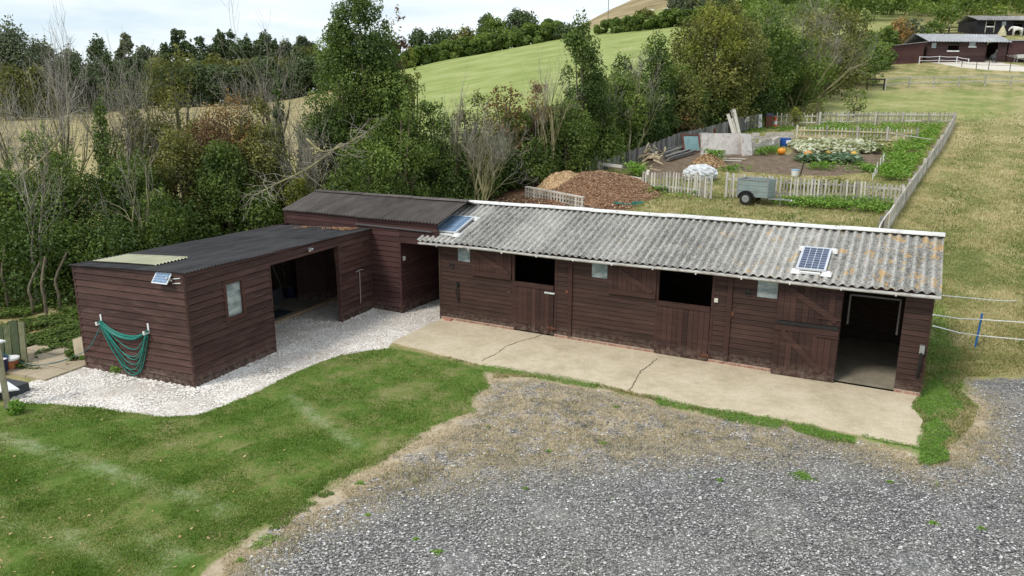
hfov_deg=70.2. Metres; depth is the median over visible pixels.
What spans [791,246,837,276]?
solar panel
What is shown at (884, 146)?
garden greens
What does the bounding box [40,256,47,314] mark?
young tree
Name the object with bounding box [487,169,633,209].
bark ground
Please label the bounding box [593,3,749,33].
hedgerow
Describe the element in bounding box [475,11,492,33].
hill tree
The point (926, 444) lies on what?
verge weeds
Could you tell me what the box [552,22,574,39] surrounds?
hill tree
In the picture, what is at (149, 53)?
slim tree
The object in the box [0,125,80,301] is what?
bare tree
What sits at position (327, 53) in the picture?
tree
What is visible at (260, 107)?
bush
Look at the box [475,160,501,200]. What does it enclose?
bush
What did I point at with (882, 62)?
bush
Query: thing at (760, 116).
white board
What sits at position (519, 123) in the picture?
thicket
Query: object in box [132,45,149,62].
slim tree
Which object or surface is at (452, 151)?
bare tree
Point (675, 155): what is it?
timber stack
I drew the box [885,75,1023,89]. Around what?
rail fence
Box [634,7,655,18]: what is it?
hill tree
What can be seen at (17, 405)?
weed clump
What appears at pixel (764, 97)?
bush
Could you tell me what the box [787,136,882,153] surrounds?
squash leaves
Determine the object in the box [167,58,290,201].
bare tree
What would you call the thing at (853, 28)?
bush
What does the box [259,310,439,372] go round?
path litter
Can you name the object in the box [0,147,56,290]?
bush
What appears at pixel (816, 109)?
bush
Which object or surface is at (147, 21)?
sky
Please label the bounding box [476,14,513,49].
hill tree
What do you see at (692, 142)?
glazed frame
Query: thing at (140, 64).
tree
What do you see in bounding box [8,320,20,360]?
leaning board
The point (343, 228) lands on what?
leaf litter
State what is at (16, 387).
white board
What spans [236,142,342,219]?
fallen branch
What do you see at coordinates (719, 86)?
bush
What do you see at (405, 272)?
store building
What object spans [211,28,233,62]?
slim tree
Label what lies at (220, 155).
bush
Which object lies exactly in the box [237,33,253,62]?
slim tree
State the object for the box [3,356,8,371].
bucket
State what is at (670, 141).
picket fence
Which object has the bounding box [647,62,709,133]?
bush
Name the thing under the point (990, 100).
field
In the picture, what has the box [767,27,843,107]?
bush
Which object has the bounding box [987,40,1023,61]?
brown annexe
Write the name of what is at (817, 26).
bare tree
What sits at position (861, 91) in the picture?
sapling
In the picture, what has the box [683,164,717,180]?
bulk bag
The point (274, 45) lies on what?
slim tree
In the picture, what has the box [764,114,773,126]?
wheelie bin
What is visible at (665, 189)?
garden greens
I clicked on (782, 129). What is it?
garden greens
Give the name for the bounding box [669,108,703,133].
bush
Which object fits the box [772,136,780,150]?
block wall
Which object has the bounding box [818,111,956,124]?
picket fence
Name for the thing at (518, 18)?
hill tree
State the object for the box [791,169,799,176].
paint tub
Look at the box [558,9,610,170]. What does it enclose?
tree
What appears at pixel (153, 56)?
slim tree
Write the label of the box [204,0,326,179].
bare tree
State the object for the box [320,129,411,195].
bush
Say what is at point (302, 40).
slim tree
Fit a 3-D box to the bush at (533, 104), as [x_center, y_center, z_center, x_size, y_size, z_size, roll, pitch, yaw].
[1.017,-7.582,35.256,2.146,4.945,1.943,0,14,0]
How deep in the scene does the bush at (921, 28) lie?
96.89 m
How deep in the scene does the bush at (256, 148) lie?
26.29 m
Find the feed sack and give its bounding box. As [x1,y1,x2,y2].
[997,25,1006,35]
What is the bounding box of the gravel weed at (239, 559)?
[234,557,246,562]
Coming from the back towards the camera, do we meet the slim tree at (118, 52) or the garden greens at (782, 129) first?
the slim tree at (118, 52)
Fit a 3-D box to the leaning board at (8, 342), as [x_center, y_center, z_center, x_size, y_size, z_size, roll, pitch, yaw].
[-11.636,1.294,16.803,0.220,0.899,0.452,-6,15,-23]
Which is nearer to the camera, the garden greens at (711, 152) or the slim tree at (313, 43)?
the garden greens at (711, 152)
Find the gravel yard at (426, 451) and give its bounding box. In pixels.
[231,379,1023,575]
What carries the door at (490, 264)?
in the stable block
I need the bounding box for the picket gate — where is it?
[695,172,712,199]
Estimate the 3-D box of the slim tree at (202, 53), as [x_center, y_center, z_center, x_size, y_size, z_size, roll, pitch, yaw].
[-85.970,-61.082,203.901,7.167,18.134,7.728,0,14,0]
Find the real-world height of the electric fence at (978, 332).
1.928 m
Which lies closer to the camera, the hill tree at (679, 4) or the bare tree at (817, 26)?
the bare tree at (817, 26)
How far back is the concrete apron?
15.85 m
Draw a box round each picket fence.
[525,186,584,206]
[602,114,758,169]
[642,171,696,195]
[724,172,904,203]
[768,112,817,125]
[795,125,918,141]
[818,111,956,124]
[883,112,956,228]
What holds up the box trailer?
on the field at (990, 100)
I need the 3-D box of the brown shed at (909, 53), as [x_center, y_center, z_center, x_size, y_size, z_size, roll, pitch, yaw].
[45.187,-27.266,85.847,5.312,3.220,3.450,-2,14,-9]
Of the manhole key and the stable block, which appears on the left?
the manhole key
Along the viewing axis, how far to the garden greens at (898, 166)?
39.19 m
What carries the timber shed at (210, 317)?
on the gravel path
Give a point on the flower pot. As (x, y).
(13, 360)
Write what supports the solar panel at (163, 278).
attached to the timber shed at (210, 317)
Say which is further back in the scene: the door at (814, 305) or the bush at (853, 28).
the bush at (853, 28)
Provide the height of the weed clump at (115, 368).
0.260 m
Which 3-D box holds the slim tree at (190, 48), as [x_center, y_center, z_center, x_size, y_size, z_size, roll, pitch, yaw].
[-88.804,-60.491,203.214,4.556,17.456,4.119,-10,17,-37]
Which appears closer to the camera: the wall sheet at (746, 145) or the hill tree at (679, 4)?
the wall sheet at (746, 145)
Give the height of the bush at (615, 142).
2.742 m
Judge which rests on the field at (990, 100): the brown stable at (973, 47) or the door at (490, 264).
the brown stable at (973, 47)
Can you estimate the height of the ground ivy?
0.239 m
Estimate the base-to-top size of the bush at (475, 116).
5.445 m
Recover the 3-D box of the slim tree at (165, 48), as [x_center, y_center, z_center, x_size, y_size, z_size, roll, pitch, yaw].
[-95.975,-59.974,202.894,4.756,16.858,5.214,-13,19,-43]
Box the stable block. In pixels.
[417,200,944,395]
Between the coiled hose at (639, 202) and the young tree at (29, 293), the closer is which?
the young tree at (29, 293)
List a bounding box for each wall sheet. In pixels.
[700,133,741,155]
[740,133,751,155]
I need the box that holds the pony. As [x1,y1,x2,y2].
[989,50,997,60]
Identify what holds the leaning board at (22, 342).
on the paving
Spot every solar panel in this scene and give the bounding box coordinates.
[151,272,180,284]
[438,215,479,236]
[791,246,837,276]
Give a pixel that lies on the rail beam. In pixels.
(611, 165)
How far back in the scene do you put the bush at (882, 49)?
79.42 m
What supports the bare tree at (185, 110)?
on the field at (990, 100)
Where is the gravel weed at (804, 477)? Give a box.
[794,473,816,482]
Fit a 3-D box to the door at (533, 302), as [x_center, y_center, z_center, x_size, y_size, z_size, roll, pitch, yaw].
[0.593,0.520,18.883,1.250,1.300,0.080,8,16,28]
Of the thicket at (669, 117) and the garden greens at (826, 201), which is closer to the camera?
the garden greens at (826, 201)
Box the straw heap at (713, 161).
[690,153,726,167]
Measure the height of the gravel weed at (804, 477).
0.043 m
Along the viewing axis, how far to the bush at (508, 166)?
32.86 m
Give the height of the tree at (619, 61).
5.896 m
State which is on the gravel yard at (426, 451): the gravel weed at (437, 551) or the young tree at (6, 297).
the gravel weed at (437, 551)
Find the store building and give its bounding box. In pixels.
[282,189,476,317]
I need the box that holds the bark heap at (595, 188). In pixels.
[532,170,662,205]
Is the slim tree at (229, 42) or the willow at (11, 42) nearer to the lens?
the willow at (11, 42)
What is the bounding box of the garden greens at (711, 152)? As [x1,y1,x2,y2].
[699,147,728,159]
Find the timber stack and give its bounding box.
[662,144,695,160]
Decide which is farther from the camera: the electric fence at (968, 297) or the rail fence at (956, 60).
the rail fence at (956, 60)
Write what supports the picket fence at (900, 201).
on the field at (990, 100)
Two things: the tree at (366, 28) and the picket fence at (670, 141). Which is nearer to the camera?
the tree at (366, 28)
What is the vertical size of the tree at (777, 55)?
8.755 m
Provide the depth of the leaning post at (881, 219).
26.54 m
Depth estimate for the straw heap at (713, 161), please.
37.79 m
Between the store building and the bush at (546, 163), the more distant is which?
the bush at (546, 163)
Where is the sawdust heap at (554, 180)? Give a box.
[532,170,576,194]
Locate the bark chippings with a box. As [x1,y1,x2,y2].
[491,193,636,210]
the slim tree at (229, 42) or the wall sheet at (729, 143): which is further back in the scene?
the slim tree at (229, 42)
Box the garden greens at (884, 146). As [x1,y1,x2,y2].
[853,135,898,151]
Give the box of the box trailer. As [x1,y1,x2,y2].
[736,176,791,204]
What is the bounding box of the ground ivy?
[0,295,80,368]
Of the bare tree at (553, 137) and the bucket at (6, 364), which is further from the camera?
the bare tree at (553, 137)
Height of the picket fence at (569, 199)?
0.622 m
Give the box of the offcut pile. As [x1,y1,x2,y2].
[638,142,665,170]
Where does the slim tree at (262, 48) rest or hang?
on the stubble field at (95, 163)
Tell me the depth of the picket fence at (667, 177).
31.79 m
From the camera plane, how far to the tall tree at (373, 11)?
28.05 m
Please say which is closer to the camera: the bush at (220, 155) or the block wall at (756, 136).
the bush at (220, 155)
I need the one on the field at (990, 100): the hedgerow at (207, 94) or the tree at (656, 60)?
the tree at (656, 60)
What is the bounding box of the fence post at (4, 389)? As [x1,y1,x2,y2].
[0,339,9,408]
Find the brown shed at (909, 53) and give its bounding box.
[887,41,927,63]
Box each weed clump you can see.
[6,398,26,415]
[110,364,120,373]
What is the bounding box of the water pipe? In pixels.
[2,325,100,365]
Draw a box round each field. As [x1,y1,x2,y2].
[0,0,1023,575]
[0,88,356,203]
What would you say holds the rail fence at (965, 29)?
on the field at (990, 100)
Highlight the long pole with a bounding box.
[880,131,932,139]
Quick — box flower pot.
[3,355,19,368]
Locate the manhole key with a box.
[356,269,362,302]
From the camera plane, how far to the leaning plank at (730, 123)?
48.09 m
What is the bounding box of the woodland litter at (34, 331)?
[0,313,69,355]
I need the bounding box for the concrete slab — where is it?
[72,336,84,359]
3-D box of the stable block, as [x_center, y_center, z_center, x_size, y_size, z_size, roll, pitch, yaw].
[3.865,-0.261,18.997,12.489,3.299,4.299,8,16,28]
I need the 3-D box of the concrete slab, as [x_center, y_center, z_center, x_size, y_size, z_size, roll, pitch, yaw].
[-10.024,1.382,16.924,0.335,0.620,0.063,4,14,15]
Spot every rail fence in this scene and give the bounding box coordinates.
[832,78,885,89]
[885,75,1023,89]
[919,56,968,64]
[939,27,971,33]
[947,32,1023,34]
[961,60,1021,71]
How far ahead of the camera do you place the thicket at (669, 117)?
44.87 m
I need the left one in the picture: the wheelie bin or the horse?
the wheelie bin
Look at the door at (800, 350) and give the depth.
15.78 m
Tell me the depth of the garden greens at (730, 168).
36.48 m
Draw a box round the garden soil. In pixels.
[621,140,887,176]
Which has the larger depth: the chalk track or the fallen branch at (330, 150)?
the chalk track
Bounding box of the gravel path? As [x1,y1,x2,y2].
[15,299,439,413]
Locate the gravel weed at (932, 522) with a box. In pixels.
[927,520,940,524]
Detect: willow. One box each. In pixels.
[0,14,50,107]
[21,34,71,110]
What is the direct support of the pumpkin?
on the garden soil
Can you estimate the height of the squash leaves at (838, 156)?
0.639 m
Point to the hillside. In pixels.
(630, 8)
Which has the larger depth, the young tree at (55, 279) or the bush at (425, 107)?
the bush at (425, 107)
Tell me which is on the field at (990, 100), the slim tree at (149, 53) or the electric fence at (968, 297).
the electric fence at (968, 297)
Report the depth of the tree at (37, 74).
107.37 m
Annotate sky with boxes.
[0,0,629,100]
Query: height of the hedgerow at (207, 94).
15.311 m
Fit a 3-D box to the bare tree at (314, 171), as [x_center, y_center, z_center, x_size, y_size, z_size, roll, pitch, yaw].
[-7.245,-4.020,26.988,3.668,6.392,2.816,0,14,0]
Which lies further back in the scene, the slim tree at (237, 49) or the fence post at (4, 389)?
the slim tree at (237, 49)
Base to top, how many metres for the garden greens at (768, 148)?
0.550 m
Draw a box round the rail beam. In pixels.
[597,162,622,167]
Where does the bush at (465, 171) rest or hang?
on the field at (990, 100)
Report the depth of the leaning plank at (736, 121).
48.22 m
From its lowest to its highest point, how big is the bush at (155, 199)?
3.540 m
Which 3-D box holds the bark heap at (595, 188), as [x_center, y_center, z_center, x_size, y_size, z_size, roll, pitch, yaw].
[3.712,-4.397,32.483,6.900,1.599,6.440,0,14,0]
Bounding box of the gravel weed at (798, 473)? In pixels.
[787,470,806,477]
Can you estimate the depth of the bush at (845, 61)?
64.02 m
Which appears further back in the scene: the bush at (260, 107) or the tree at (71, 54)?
the tree at (71, 54)
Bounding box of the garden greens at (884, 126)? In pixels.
[801,120,945,133]
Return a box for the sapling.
[843,87,867,116]
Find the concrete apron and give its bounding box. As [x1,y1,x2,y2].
[393,318,922,446]
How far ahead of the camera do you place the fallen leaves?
10.40 m
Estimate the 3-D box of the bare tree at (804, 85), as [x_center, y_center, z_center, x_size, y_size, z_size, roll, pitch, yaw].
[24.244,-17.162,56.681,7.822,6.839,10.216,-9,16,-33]
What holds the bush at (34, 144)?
on the field at (990, 100)
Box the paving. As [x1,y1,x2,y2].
[5,342,85,380]
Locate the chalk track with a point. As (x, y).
(986, 64)
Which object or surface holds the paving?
on the field at (990, 100)
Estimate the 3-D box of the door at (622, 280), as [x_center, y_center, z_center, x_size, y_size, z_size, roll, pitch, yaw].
[2.865,-0.164,17.431,1.210,0.730,0.050,8,16,28]
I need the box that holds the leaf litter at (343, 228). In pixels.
[295,226,358,229]
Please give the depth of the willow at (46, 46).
119.08 m
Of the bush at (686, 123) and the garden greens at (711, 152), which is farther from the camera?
the bush at (686, 123)
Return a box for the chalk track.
[934,59,1023,69]
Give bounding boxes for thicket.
[0,177,203,310]
[180,129,459,241]
[451,103,639,200]
[607,57,788,156]
[772,25,901,104]
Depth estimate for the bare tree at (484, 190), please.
29.16 m
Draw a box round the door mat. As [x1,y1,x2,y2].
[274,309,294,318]
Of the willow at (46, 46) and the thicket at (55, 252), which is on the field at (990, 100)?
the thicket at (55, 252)
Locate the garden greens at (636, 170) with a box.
[620,160,649,174]
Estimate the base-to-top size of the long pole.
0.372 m
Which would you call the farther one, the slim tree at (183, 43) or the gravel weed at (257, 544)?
the slim tree at (183, 43)
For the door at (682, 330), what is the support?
in the stable block
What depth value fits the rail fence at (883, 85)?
68.80 m
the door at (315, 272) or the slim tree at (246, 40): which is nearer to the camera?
the door at (315, 272)
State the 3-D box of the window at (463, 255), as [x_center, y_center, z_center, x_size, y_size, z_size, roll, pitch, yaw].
[-1.292,-0.886,19.663,0.430,0.390,0.034,8,16,28]
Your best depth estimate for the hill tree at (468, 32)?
194.27 m
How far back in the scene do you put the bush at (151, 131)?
26.24 m
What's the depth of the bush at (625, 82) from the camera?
39.71 m
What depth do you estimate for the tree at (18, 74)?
100.80 m
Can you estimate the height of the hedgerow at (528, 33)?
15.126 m
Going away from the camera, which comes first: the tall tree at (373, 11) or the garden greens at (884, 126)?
the tall tree at (373, 11)
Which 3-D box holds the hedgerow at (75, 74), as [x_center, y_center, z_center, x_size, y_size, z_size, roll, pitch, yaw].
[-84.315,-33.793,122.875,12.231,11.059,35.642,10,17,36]
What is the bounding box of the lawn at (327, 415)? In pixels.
[0,346,490,575]
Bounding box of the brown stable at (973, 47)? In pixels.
[903,33,1011,62]
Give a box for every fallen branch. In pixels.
[1,63,89,185]
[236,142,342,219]
[306,105,389,177]
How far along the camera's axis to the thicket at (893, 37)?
81.03 m
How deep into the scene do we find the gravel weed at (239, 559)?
9.47 m
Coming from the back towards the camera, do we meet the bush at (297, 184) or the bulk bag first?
the bulk bag
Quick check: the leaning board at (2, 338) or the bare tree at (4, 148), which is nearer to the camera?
the leaning board at (2, 338)
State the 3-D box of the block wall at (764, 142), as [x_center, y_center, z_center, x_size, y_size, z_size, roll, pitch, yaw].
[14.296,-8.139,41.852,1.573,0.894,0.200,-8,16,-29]
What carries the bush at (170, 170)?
on the field at (990, 100)
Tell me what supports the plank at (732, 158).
on the garden soil
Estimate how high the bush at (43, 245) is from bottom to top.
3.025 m
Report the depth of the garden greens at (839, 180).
32.41 m
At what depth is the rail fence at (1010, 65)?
80.00 m
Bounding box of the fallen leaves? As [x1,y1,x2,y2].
[0,404,340,572]
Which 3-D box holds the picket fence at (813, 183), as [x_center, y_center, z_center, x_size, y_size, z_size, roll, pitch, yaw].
[12.568,-4.117,30.444,7.067,1.289,0.208,3,14,10]
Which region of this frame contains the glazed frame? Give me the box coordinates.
[681,134,700,151]
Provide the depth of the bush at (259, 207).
25.66 m
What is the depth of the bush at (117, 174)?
23.99 m
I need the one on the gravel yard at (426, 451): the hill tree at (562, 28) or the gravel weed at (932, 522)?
the gravel weed at (932, 522)
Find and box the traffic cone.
[773,116,778,127]
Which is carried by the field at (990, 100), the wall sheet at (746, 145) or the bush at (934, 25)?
the bush at (934, 25)
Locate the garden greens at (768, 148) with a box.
[753,144,785,154]
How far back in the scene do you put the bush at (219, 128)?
26.62 m
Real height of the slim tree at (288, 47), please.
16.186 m
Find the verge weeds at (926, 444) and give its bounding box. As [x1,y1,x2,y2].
[412,322,1023,510]
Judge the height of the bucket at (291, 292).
0.270 m
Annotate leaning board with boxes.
[0,326,4,355]
[2,325,12,355]
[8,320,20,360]
[18,321,27,362]
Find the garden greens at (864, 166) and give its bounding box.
[802,160,878,171]
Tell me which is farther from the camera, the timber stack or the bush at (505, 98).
the timber stack
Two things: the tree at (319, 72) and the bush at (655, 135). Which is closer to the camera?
the bush at (655, 135)
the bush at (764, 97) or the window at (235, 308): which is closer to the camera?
the window at (235, 308)
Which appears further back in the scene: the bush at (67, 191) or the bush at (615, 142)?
the bush at (615, 142)
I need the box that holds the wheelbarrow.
[1007,54,1023,61]
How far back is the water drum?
43.63 m
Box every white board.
[0,378,29,398]
[758,114,761,127]
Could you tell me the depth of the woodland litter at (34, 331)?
19.23 m
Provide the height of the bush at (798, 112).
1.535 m
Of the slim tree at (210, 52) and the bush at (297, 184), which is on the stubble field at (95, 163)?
the slim tree at (210, 52)
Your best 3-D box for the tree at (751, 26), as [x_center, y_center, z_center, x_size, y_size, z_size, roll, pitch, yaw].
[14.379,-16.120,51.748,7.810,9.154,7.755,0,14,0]
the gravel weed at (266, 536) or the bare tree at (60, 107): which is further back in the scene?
the bare tree at (60, 107)
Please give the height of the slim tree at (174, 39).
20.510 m
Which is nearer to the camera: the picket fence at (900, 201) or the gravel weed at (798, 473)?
the gravel weed at (798, 473)
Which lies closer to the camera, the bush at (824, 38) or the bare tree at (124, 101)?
the bare tree at (124, 101)
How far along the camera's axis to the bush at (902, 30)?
94.16 m
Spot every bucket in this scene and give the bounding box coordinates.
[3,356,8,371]
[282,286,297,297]
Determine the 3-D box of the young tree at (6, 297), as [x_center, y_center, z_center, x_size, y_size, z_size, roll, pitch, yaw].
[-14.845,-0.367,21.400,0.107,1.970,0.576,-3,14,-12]
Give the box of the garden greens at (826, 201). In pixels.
[766,194,893,212]
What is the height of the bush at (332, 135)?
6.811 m
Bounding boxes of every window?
[222,276,246,322]
[457,248,470,262]
[591,263,607,279]
[756,280,778,299]
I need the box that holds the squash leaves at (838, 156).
[792,151,864,164]
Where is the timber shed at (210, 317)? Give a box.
[67,223,373,388]
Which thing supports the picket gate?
on the field at (990, 100)
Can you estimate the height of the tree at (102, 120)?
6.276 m
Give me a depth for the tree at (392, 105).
28.52 m
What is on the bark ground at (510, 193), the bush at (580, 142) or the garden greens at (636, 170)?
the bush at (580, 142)
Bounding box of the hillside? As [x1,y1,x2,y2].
[584,0,669,26]
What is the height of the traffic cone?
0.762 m
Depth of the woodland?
126.96 m
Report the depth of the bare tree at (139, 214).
22.69 m
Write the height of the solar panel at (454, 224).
0.427 m
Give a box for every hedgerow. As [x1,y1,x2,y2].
[0,58,118,112]
[87,46,321,105]
[102,54,327,108]
[385,18,560,69]
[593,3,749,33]
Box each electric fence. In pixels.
[933,313,1023,346]
[938,295,1001,300]
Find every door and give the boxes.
[295,248,335,300]
[471,249,511,279]
[514,281,555,334]
[607,265,656,298]
[655,300,710,361]
[771,320,838,382]
[777,283,843,326]
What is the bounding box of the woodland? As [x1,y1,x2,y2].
[737,0,1023,25]
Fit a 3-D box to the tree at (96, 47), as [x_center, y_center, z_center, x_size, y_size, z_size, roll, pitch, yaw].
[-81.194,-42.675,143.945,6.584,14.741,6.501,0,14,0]
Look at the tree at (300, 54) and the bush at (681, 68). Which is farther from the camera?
the tree at (300, 54)
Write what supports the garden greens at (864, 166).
on the garden soil
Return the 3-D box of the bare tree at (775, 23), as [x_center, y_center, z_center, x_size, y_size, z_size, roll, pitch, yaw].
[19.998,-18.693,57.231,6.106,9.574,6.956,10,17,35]
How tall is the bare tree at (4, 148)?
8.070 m
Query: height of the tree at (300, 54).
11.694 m
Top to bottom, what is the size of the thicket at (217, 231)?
5.301 m
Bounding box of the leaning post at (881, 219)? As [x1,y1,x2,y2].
[877,216,884,227]
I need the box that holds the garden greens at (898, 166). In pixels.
[872,122,942,179]
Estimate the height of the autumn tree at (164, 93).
8.125 m
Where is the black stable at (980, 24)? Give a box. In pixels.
[956,15,1023,34]
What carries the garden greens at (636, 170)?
on the field at (990, 100)
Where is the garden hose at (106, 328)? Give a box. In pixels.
[98,320,148,375]
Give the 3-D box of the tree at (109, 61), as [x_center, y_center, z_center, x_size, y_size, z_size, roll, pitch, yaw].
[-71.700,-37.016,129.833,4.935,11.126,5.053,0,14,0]
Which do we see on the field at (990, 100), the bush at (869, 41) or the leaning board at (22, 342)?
the bush at (869, 41)
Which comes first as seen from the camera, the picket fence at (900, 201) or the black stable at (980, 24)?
the picket fence at (900, 201)
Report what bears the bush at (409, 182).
on the field at (990, 100)
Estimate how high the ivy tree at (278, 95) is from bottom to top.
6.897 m
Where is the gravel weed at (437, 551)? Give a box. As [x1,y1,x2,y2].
[429,549,444,555]
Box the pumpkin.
[777,146,785,154]
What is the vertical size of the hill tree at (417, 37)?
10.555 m
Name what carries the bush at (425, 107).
on the field at (990, 100)
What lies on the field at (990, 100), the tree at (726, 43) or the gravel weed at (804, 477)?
the tree at (726, 43)
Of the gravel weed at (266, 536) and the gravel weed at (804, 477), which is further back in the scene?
the gravel weed at (804, 477)
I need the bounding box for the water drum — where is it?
[780,138,790,145]
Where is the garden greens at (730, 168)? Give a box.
[718,164,753,171]
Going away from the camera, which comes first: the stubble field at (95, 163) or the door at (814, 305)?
the door at (814, 305)
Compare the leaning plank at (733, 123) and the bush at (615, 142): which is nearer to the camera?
the bush at (615, 142)
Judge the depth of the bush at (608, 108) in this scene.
37.38 m
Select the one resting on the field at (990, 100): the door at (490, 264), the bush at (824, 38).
the bush at (824, 38)
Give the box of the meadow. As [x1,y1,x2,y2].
[398,0,904,143]
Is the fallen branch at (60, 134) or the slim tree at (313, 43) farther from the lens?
the slim tree at (313, 43)
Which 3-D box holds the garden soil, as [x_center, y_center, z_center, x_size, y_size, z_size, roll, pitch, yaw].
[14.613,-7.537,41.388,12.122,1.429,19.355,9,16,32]
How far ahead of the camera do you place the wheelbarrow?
85.22 m
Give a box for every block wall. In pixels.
[751,132,793,139]
[751,138,771,154]
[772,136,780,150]
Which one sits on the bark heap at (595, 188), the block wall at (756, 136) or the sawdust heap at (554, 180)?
the sawdust heap at (554, 180)
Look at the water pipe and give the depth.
16.41 m
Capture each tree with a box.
[0,58,82,267]
[0,62,37,120]
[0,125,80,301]
[1,1,132,201]
[1,242,9,307]
[22,60,61,117]
[27,262,40,313]
[40,38,176,204]
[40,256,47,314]
[54,251,67,309]
[57,43,94,110]
[84,33,114,105]
[85,30,210,200]
[89,114,165,251]
[95,48,125,110]
[112,47,125,61]
[119,32,133,60]
[119,50,153,108]
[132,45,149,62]
[135,44,205,210]
[139,45,152,60]
[147,50,158,62]
[157,42,172,62]
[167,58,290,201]
[169,28,181,59]
[174,30,188,60]
[185,38,196,58]
[191,36,216,63]
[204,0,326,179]
[206,43,222,100]
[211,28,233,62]
[225,28,237,60]
[229,37,249,67]
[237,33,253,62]
[250,29,271,62]
[260,100,362,198]
[268,38,280,62]
[269,79,290,168]
[276,36,292,65]
[282,45,308,96]
[292,35,312,50]
[308,41,319,50]
[312,0,411,188]
[312,12,364,188]
[313,47,335,92]
[342,0,385,192]
[356,23,419,192]
[386,4,414,108]
[407,27,428,55]
[426,26,455,45]
[430,65,499,198]
[438,90,542,200]
[448,24,475,39]
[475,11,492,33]
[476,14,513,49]
[502,7,539,29]
[517,45,581,174]
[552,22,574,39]
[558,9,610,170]
[585,66,633,158]
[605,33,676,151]
[605,49,647,123]
[631,28,676,142]
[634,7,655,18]
[662,0,774,103]
[666,0,712,10]
[674,0,753,121]
[702,0,737,4]
[719,1,805,109]
[744,0,809,109]
[774,0,874,86]
[785,26,889,111]
[931,1,965,25]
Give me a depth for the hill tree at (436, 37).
196.00 m
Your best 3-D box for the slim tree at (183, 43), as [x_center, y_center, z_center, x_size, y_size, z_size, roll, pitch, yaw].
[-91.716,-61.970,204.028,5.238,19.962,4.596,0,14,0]
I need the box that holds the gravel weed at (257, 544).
[248,540,272,550]
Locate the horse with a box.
[1008,26,1022,34]
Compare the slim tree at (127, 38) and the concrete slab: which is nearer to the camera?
the concrete slab
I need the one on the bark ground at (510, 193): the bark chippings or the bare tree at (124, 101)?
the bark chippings
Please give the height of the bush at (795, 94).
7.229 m
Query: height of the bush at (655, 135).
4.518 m
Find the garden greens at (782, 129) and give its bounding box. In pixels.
[746,126,795,131]
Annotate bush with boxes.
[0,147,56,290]
[3,207,73,297]
[16,121,80,217]
[22,143,111,284]
[79,135,169,255]
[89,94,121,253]
[114,108,176,203]
[122,183,189,251]
[144,125,232,241]
[172,115,234,238]
[190,88,268,228]
[190,135,264,233]
[229,92,283,208]
[233,119,293,229]
[238,182,283,230]
[277,157,314,222]
[293,81,359,193]
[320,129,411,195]
[359,86,441,196]
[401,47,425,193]
[408,94,463,198]
[419,145,487,199]
[439,88,501,199]
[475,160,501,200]
[476,139,521,195]
[481,84,532,187]
[513,78,553,152]
[513,134,561,186]
[539,91,602,172]
[573,67,624,160]
[588,118,626,167]
[602,67,650,152]
[628,83,669,149]
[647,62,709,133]
[664,59,707,129]
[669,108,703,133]
[676,47,761,128]
[743,57,790,122]
[752,21,808,107]
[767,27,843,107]
[785,8,836,99]
[788,106,805,126]
[797,0,873,60]
[799,26,872,99]
[806,99,826,121]
[833,38,895,86]
[844,36,881,56]
[868,38,894,69]
[890,14,916,43]
[898,17,932,40]
[919,17,948,33]
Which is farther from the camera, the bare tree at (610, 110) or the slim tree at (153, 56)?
the slim tree at (153, 56)
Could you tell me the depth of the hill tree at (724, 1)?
175.53 m
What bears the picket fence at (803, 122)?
on the field at (990, 100)
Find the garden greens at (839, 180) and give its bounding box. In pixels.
[774,176,859,190]
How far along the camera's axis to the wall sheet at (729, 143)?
41.29 m
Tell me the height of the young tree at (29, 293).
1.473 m
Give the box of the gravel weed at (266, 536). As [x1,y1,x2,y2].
[256,533,287,545]
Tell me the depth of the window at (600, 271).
17.84 m
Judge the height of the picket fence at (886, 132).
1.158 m
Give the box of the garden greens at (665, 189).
[641,182,699,198]
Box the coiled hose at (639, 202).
[613,201,643,204]
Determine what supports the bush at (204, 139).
on the field at (990, 100)
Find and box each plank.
[716,150,745,161]
[726,114,734,132]
[731,118,736,132]
[732,109,740,132]

